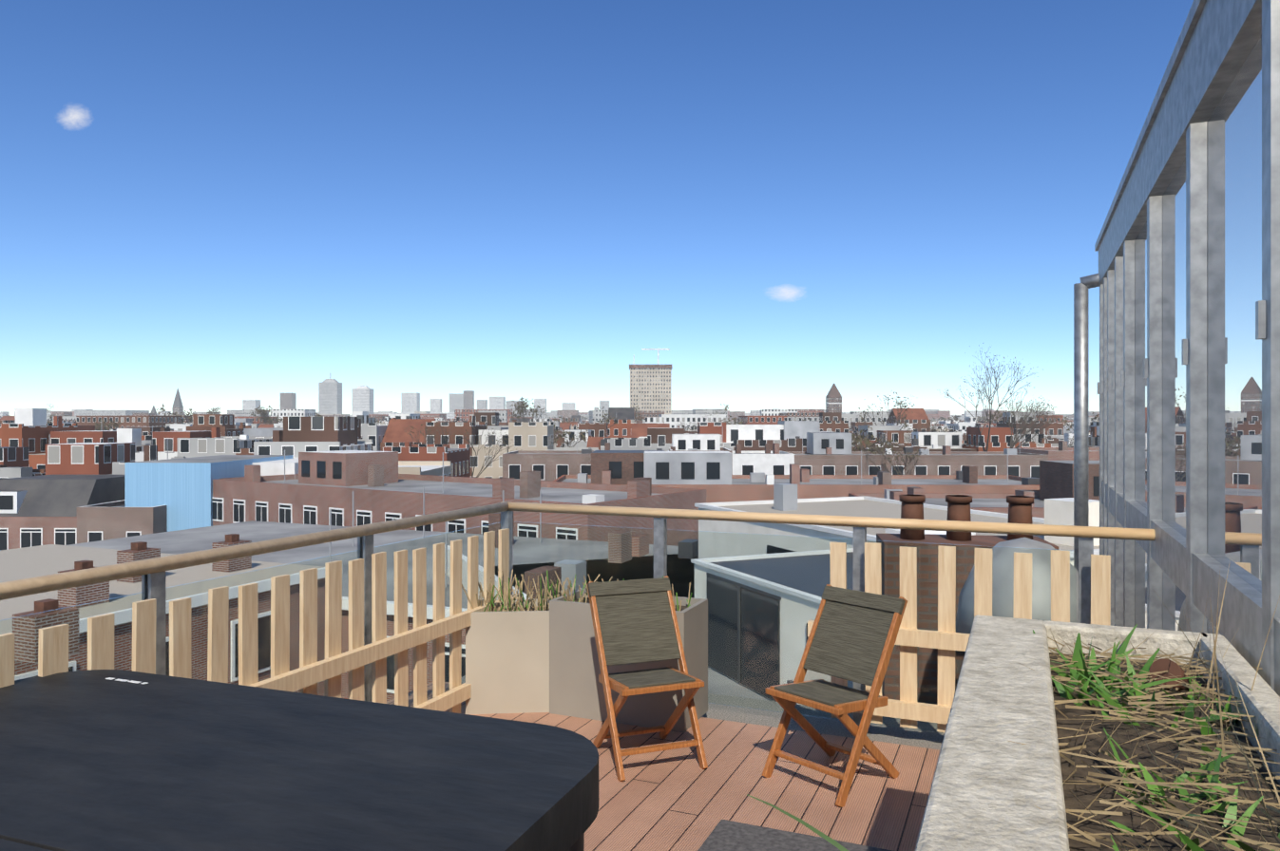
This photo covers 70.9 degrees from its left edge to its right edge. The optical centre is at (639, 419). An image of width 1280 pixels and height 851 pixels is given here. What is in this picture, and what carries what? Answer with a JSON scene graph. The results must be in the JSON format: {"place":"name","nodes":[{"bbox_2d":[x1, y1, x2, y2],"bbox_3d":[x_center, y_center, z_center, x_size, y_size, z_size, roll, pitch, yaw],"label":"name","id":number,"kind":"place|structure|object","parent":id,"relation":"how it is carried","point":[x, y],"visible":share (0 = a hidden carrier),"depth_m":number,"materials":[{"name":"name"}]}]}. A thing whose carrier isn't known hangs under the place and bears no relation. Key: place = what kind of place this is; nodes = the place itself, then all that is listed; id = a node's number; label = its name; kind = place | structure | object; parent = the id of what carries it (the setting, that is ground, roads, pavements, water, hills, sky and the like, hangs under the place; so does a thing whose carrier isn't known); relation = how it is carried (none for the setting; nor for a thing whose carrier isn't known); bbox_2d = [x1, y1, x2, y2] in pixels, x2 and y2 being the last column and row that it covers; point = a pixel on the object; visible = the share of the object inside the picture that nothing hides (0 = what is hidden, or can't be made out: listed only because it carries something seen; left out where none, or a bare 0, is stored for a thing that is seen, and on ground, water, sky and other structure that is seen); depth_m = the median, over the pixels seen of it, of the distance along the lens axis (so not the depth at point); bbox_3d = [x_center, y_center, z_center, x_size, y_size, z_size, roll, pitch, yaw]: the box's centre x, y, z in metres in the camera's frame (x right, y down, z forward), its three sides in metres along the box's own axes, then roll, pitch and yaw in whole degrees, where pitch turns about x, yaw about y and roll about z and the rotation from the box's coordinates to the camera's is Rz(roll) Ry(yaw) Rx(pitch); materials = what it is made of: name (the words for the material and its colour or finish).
{"place":"outdoors","nodes":[
{"label":"outdoors","id":0,"kind":"place"},
{"bbox_2d":[0,0,1193,416],"label":"sky","id":1,"kind":"structure","parent":0,"point":[792,200],"materials":[{"name":"blue"}]},
{"bbox_3d":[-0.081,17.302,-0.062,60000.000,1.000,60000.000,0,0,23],"label":"ground","id":2,"kind":"structure","parent":0,"visible":0},
{"bbox_2d":[0,424,1099,705],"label":"buildings","id":3,"kind":"structure","parent":2,"relation":"on","point":[135,512],"depth_m":47.04,"materials":[{"name":"red brick"}]},
{"bbox_2d":[885,528,975,535],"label":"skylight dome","id":4,"kind":"structure","parent":3,"relation":"on","point":[897,531],"depth_m":24.51,"materials":[{"name":"white plastic"}]},
{"bbox_2d":[898,494,1033,541],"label":"chimney pots","id":5,"kind":"object","parent":3,"relation":"on","point":[1020,509],"visible":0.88,"depth_m":7.35,"materials":[{"name":"brown ceramic"}]},
{"bbox_2d":[955,537,1078,690],"bbox_3d":[2.678,1.762,6.263,0.950,1.880,1.000,0,0,23],"label":"dome","id":6,"kind":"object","parent":3,"relation":"on","point":[1022,544],"visible":0.1,"depth_m":6.00,"materials":[{"name":"metal"}]},
{"bbox_2d":[0,348,1099,478],"bbox_3d":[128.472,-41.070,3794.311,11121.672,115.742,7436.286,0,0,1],"label":"city","id":7,"kind":"object","parent":2,"relation":"on","point":[34,443],"visible":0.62,"depth_m":134.07,"materials":[{"name":"red brick"}]},
{"bbox_2d":[5,343,1099,477],"bbox_3d":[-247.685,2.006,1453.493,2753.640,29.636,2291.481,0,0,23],"label":"trees","id":8,"kind":"object","parent":2,"relation":"on","point":[867,443],"visible":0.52,"depth_m":123.41,"materials":[{"name":"brown plant"}]},
{"bbox_2d":[460,676,944,750],"bbox_3d":[-0.231,10.816,-6.469,12.138,17.910,23.681,0,0,23],"label":"ledge","id":9,"kind":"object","parent":2,"relation":"on","point":[826,724],"depth_m":5.54,"materials":[{"name":"grey concrete"}]},
{"bbox_2d":[386,682,939,850],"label":"deck","id":10,"kind":"structure","parent":9,"relation":"on","point":[676,800],"depth_m":4.38,"materials":[{"name":"brown wood"}]},
{"bbox_2d":[0,528,523,713],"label":"picket fence","id":11,"kind":"object","parent":10,"relation":"on","point":[309,675],"visible":0.52,"depth_m":4.47,"materials":[{"name":"brown wood"}]},
{"bbox_2d":[0,669,598,850],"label":"hot tub","id":12,"kind":"object","parent":10,"relation":"on","point":[105,760],"visible":1,"depth_m":2.30,"materials":[{"name":"plastic"}]},
{"bbox_2d":[461,569,575,714],"bbox_3d":[-0.734,1.393,5.733,0.779,0.817,0.506,0,0,-5],"label":"planter","id":13,"kind":"object","parent":10,"relation":"on","point":[507,659],"visible":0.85,"depth_m":5.52,"materials":[{"name":"concrete"}]},
{"bbox_2d":[0,501,1155,732],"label":"railing","id":14,"kind":"object","parent":10,"relation":"on","point":[152,572],"visible":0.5,"depth_m":5.05,"materials":[{"name":"brown wood"}]},
{"bbox_2d":[549,574,707,733],"bbox_3d":[-0.068,1.390,5.537,0.881,0.822,0.428,0,0,23],"label":"planter","id":15,"kind":"object","parent":10,"relation":"on","point":[576,688],"visible":0.4,"depth_m":5.42,"materials":[{"name":"concrete"}]},
{"bbox_2d":[586,575,707,782],"bbox_3d":[0.026,1.353,4.801,0.480,0.926,0.570,0,0,-21],"label":"chair","id":16,"kind":"object","parent":10,"relation":"on","point":[635,620],"visible":0.92,"depth_m":4.86,"materials":[{"name":"grey fabric"}]},
{"bbox_2d":[697,820,893,850],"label":"stone step","id":17,"kind":"object","parent":10,"relation":"on","point":[725,835],"visible":0.86,"depth_m":3.41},
{"bbox_2d":[762,584,907,807],"bbox_3d":[0.980,1.353,4.525,0.570,0.926,0.480,0,0,-41],"label":"chair","id":18,"kind":"object","parent":10,"relation":"on","point":[853,634],"visible":0.96,"depth_m":4.53,"materials":[{"name":"grey fabric"}]},
{"bbox_2d":[915,614,1279,850],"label":"concrete planter","id":19,"kind":"object","parent":10,"relation":"on","point":[992,787],"visible":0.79,"depth_m":2.06,"materials":[{"name":"concrete"}]},
{"bbox_2d":[746,556,1279,850],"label":"planter plants","id":20,"kind":"object","parent":19,"relation":"on","point":[1092,680],"visible":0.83,"depth_m":2.03,"materials":[{"name":"green plant"}]},
{"bbox_2d":[1149,658,1192,691],"bbox_3d":[1.584,0.772,2.682,0.082,0.134,0.163,0,0,45],"label":"stone","id":21,"kind":"object","parent":19,"relation":"attached to","point":[1174,669],"visible":0.66,"depth_m":2.64,"materials":[{"name":"brown stone"}]},
{"bbox_2d":[807,541,1110,732],"bbox_3d":[1.774,1.237,5.034,1.666,1.058,0.071,0,0,23],"label":"picket fence","id":22,"kind":"object","parent":9,"relation":"on","point":[945,640],"visible":0.56,"depth_m":5.06,"materials":[{"name":"brown wood"}]},
{"bbox_2d":[1073,0,1279,697],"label":"metal frame","id":23,"kind":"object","parent":9,"relation":"on","point":[1186,279],"depth_m":3.66,"materials":[{"name":"grey metal"}]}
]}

